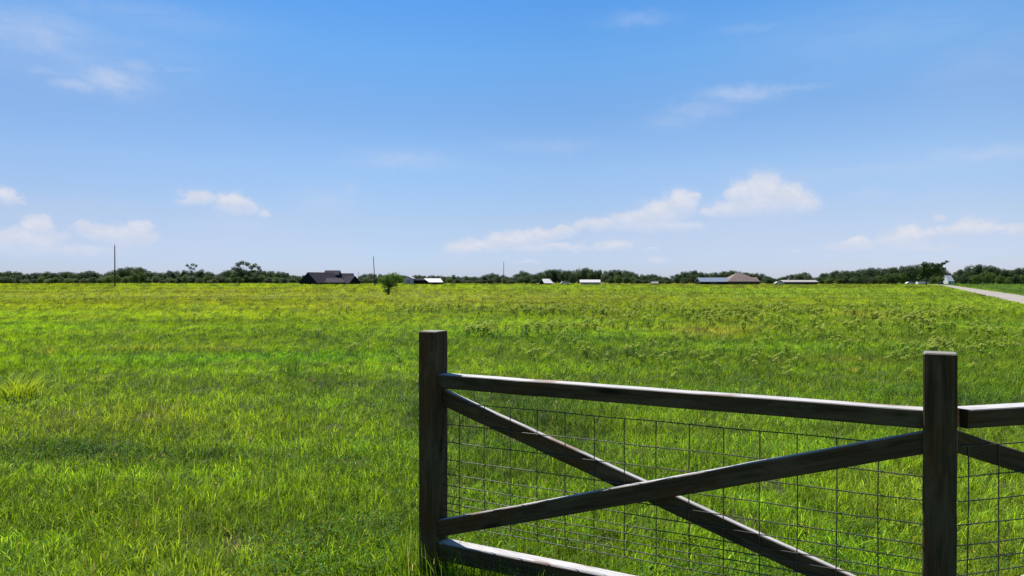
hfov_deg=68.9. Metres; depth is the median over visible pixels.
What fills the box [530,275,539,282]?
tree
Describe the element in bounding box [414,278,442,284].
barn
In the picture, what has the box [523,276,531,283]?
tree
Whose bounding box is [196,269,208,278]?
tree
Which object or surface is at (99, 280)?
tree
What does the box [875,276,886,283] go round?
tree
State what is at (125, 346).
grass clump
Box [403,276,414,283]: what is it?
shed
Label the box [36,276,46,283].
tree
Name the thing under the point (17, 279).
tree
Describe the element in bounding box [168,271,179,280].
tree
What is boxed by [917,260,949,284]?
field tree
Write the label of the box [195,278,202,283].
tree
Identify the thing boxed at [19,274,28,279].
tree
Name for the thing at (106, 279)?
tree
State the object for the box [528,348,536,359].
weed plant
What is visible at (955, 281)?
tree
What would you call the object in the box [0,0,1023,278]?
sky
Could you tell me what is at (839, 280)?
tree
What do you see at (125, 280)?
tree
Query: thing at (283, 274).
tree
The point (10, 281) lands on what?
tree
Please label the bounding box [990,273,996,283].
tree
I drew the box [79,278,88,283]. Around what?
tree
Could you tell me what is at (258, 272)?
tree
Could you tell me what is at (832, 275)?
tree
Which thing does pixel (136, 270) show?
tree
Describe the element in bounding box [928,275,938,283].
tree
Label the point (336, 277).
house
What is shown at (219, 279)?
tree
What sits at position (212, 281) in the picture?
tree
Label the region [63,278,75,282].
tree
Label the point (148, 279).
tree
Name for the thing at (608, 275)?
tree
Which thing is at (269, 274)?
tree
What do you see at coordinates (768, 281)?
tree
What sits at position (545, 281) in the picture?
shed
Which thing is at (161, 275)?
tree
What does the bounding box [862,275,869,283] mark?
tree
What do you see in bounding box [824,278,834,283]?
tree
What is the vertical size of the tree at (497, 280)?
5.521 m
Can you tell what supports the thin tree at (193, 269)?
on the ground at (376, 397)
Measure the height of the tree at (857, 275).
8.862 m
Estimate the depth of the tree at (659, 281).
415.66 m
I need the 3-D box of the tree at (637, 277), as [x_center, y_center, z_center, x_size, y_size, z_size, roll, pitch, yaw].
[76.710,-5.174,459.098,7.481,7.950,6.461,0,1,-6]
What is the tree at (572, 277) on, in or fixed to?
on the ground at (376, 397)
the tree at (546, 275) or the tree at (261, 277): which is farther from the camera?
the tree at (546, 275)
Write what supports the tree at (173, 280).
on the ground at (376, 397)
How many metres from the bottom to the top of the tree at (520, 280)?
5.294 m
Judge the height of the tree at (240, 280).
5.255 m
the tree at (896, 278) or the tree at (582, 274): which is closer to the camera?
the tree at (896, 278)
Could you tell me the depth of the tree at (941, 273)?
410.51 m
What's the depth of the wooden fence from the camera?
3.37 m
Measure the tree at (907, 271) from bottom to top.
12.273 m
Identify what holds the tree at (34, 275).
on the ground at (376, 397)
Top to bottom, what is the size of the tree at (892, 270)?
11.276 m
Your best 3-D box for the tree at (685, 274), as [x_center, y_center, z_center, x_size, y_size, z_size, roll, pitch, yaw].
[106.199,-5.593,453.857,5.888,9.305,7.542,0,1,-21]
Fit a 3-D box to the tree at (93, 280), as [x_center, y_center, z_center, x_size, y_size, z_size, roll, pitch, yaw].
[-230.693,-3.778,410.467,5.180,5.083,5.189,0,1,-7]
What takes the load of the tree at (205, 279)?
on the ground at (376, 397)
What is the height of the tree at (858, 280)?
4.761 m
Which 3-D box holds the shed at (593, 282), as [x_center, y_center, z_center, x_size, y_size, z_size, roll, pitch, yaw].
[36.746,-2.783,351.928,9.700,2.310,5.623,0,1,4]
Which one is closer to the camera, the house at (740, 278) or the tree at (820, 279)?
the house at (740, 278)
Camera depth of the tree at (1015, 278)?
376.01 m
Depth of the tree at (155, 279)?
435.67 m
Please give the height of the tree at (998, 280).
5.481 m
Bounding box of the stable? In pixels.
[778,279,817,284]
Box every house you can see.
[299,270,360,284]
[727,273,760,284]
[942,275,953,283]
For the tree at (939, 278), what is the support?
on the ground at (376, 397)
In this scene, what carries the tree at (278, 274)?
on the ground at (376, 397)
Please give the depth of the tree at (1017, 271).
413.33 m
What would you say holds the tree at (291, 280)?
on the ground at (376, 397)
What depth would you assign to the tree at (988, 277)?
380.62 m
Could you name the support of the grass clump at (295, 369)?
on the ground at (376, 397)
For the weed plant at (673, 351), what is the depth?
15.50 m
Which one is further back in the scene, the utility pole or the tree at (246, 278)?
the tree at (246, 278)
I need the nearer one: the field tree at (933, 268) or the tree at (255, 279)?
the field tree at (933, 268)
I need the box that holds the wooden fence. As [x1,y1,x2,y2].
[419,330,1023,575]
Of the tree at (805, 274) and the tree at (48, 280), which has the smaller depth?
the tree at (48, 280)
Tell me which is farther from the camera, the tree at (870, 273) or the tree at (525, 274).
the tree at (525, 274)
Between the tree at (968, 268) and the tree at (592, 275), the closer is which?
the tree at (968, 268)
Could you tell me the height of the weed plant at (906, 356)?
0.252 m
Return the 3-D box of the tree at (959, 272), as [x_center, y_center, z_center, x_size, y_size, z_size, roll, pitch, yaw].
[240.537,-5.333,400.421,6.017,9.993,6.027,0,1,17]
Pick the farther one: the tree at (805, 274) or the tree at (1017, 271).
the tree at (805, 274)
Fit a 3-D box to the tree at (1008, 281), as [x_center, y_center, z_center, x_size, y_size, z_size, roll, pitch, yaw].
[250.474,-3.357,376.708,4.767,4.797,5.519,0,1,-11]
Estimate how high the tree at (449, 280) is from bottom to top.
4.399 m
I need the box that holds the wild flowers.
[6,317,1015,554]
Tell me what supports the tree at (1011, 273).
on the ground at (376, 397)
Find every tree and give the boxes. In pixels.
[0,276,7,283]
[4,277,15,283]
[14,276,22,282]
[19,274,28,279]
[20,279,30,283]
[30,272,46,282]
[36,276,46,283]
[42,271,50,279]
[44,278,56,283]
[46,273,56,282]
[50,277,60,282]
[60,271,71,278]
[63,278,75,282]
[68,272,78,282]
[78,271,92,280]
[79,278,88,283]
[88,277,97,283]
[90,270,98,279]
[96,277,103,283]
[100,272,112,282]
[102,275,112,283]
[110,275,122,282]
[113,268,126,282]
[119,267,130,277]
[121,276,129,283]
[127,273,140,283]
[129,267,143,276]
[138,272,146,282]
[142,277,153,282]
[143,271,155,278]
[151,273,163,281]
[151,276,161,282]
[165,277,176,283]
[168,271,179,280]
[174,277,184,283]
[180,274,189,283]
[186,263,197,274]
[186,275,196,283]
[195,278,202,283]
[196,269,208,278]
[200,271,214,279]
[202,275,209,283]
[207,279,217,283]
[215,276,226,283]
[217,270,232,283]
[230,260,261,283]
[230,274,238,283]
[236,277,244,283]
[243,275,251,283]
[249,274,260,283]
[251,270,266,282]
[257,274,266,283]
[263,277,272,283]
[266,271,274,280]
[271,277,280,283]
[272,271,282,281]
[279,278,288,283]
[280,272,286,278]
[286,275,298,280]
[288,278,297,282]
[362,278,372,283]
[377,272,403,294]
[440,276,448,282]
[445,278,452,283]
[452,279,460,283]
[485,278,494,283]
[494,276,502,283]
[506,280,516,283]
[515,270,524,280]
[515,277,524,283]
[521,272,530,278]
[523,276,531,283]
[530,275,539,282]
[540,269,551,278]
[548,269,557,281]
[552,270,561,282]
[557,270,569,281]
[568,274,577,283]
[575,268,588,280]
[586,269,597,279]
[600,271,607,283]
[601,270,615,283]
[606,276,615,283]
[613,275,622,283]
[615,269,626,278]
[622,276,631,283]
[632,279,642,283]
[633,273,642,279]
[651,274,661,279]
[656,279,664,283]
[672,277,680,283]
[680,277,690,283]
[682,271,690,279]
[689,275,698,283]
[695,271,705,277]
[709,272,721,277]
[724,270,734,277]
[763,279,774,283]
[793,273,803,279]
[802,272,810,278]
[816,277,827,283]
[818,273,826,283]
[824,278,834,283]
[826,272,838,282]
[835,276,842,283]
[841,270,850,283]
[841,276,849,283]
[849,271,862,283]
[849,277,856,283]
[854,277,865,283]
[862,267,874,277]
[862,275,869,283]
[867,277,880,283]
[874,267,888,277]
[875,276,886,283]
[883,273,893,283]
[884,267,898,283]
[889,273,902,283]
[898,266,914,281]
[898,272,909,283]
[906,265,919,282]
[913,265,920,283]
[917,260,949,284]
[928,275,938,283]
[931,267,945,283]
[935,276,944,283]
[939,270,954,278]
[952,271,957,283]
[955,269,966,283]
[958,274,968,283]
[964,264,973,283]
[965,265,984,282]
[968,276,974,283]
[970,275,985,283]
[979,271,992,283]
[983,265,994,283]
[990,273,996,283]
[994,268,1000,281]
[995,276,1006,283]
[998,268,1009,283]
[1004,277,1011,283]
[1006,270,1013,283]
[1011,274,1021,283]
[1012,268,1023,283]
[1017,275,1023,283]
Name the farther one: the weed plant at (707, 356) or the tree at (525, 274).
the tree at (525, 274)
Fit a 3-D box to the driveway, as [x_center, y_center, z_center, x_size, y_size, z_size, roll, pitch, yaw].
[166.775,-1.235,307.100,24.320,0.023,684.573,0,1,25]
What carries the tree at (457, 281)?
on the ground at (376, 397)
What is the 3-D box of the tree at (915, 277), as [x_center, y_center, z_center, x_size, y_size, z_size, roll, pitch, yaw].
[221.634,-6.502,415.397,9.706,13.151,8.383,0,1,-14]
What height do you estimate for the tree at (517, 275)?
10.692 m
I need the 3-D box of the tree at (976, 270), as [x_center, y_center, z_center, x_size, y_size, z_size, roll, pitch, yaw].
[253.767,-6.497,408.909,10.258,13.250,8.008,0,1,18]
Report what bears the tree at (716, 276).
on the ground at (376, 397)
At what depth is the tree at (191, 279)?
425.75 m
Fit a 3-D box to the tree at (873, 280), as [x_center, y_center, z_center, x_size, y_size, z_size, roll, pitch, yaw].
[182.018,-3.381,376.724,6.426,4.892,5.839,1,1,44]
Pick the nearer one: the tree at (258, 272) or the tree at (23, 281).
the tree at (23, 281)
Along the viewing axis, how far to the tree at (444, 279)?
450.75 m
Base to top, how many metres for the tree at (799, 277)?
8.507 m
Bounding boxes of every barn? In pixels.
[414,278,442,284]
[695,278,728,284]
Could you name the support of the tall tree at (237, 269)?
on the ground at (376, 397)
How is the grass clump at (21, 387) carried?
on the ground at (376, 397)
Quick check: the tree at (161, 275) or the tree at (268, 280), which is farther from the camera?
the tree at (161, 275)
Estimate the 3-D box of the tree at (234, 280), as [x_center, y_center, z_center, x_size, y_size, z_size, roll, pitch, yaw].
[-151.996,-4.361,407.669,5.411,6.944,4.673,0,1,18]
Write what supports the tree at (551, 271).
on the plain
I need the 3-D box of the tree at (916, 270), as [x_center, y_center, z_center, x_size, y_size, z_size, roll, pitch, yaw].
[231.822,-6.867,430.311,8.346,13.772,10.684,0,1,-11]
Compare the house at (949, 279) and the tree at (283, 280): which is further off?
the tree at (283, 280)
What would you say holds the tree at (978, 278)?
on the ground at (376, 397)
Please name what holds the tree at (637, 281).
on the ground at (376, 397)
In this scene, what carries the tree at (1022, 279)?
on the ground at (376, 397)
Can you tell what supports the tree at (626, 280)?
on the ground at (376, 397)
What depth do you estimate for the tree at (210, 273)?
455.61 m
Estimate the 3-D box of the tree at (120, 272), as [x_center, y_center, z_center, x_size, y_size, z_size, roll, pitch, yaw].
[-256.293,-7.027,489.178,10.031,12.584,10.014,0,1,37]
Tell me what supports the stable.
on the ground at (376, 397)
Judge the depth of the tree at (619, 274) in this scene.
475.67 m
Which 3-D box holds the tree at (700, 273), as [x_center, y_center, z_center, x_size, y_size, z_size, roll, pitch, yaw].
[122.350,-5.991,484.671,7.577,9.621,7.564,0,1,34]
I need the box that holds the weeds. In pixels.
[56,294,1023,342]
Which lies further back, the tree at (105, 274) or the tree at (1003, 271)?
the tree at (105, 274)
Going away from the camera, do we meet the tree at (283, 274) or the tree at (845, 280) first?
the tree at (845, 280)
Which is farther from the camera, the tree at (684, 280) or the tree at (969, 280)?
the tree at (684, 280)
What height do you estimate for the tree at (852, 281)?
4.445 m
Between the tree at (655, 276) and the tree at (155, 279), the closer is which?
the tree at (155, 279)
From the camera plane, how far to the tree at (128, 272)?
492.38 m
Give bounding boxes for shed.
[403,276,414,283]
[539,279,553,283]
[580,280,600,284]
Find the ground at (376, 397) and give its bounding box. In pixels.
[0,283,1023,575]
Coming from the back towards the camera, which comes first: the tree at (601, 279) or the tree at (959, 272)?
the tree at (601, 279)
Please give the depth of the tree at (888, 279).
392.53 m
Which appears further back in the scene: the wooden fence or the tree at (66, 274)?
the tree at (66, 274)
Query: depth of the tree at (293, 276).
462.62 m
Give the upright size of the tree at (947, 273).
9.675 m
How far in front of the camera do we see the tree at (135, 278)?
413.19 m
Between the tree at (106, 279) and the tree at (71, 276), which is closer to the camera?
the tree at (106, 279)
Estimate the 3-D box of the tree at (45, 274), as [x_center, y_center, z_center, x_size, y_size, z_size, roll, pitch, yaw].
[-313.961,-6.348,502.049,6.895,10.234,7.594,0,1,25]
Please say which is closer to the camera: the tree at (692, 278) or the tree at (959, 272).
the tree at (959, 272)
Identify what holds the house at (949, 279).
on the ground at (376, 397)
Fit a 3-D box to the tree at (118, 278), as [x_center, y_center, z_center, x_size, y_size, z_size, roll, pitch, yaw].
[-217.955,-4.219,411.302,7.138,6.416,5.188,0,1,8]
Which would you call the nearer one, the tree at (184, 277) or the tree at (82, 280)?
the tree at (82, 280)
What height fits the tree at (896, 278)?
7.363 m
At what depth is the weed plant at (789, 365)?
12.75 m
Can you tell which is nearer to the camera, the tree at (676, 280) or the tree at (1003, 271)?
the tree at (1003, 271)
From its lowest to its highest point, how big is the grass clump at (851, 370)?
0.187 m
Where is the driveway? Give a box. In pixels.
[904,283,1023,302]
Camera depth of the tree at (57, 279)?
408.71 m
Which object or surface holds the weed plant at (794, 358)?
on the ground at (376, 397)
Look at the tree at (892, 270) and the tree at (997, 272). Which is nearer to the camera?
the tree at (892, 270)
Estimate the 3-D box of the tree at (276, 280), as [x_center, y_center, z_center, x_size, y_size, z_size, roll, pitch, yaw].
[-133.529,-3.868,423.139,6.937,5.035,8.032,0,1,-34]
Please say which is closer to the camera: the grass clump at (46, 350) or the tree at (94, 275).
the grass clump at (46, 350)
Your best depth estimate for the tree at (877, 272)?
415.51 m
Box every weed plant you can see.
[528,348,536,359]
[668,348,679,357]
[700,354,709,364]
[781,364,792,376]
[792,354,800,366]
[901,355,910,365]
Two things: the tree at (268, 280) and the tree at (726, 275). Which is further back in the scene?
the tree at (726, 275)
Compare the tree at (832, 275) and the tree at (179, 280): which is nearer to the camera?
the tree at (832, 275)
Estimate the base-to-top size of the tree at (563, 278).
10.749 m
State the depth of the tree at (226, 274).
453.84 m
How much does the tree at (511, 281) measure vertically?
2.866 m
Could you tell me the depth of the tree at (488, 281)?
413.35 m
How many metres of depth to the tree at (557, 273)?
506.32 m
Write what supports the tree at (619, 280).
on the ground at (376, 397)
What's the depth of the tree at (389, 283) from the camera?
87.89 m
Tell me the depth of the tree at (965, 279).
377.78 m
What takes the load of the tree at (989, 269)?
on the plain
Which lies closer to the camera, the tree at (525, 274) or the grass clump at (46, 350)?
the grass clump at (46, 350)
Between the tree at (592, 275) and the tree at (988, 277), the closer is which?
the tree at (988, 277)
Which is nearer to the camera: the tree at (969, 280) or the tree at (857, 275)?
the tree at (969, 280)
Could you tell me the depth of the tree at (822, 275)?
403.55 m
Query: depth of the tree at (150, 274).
468.46 m
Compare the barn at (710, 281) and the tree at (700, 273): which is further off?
the tree at (700, 273)
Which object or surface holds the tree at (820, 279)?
on the ground at (376, 397)
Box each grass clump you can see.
[0,368,64,401]
[27,346,57,355]
[75,339,197,351]
[278,358,303,375]
[839,364,862,372]
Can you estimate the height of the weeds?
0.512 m
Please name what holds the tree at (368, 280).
on the ground at (376, 397)
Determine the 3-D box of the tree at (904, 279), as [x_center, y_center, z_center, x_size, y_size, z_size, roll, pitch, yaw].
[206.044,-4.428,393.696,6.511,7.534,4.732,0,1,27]
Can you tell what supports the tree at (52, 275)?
on the ground at (376, 397)
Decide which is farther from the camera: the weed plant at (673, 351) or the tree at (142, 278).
the tree at (142, 278)
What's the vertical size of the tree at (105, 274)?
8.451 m
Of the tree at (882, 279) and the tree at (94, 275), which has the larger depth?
the tree at (94, 275)
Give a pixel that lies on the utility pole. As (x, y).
(114, 268)
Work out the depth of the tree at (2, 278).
411.73 m
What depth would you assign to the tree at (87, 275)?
455.80 m
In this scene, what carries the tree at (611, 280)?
on the ground at (376, 397)

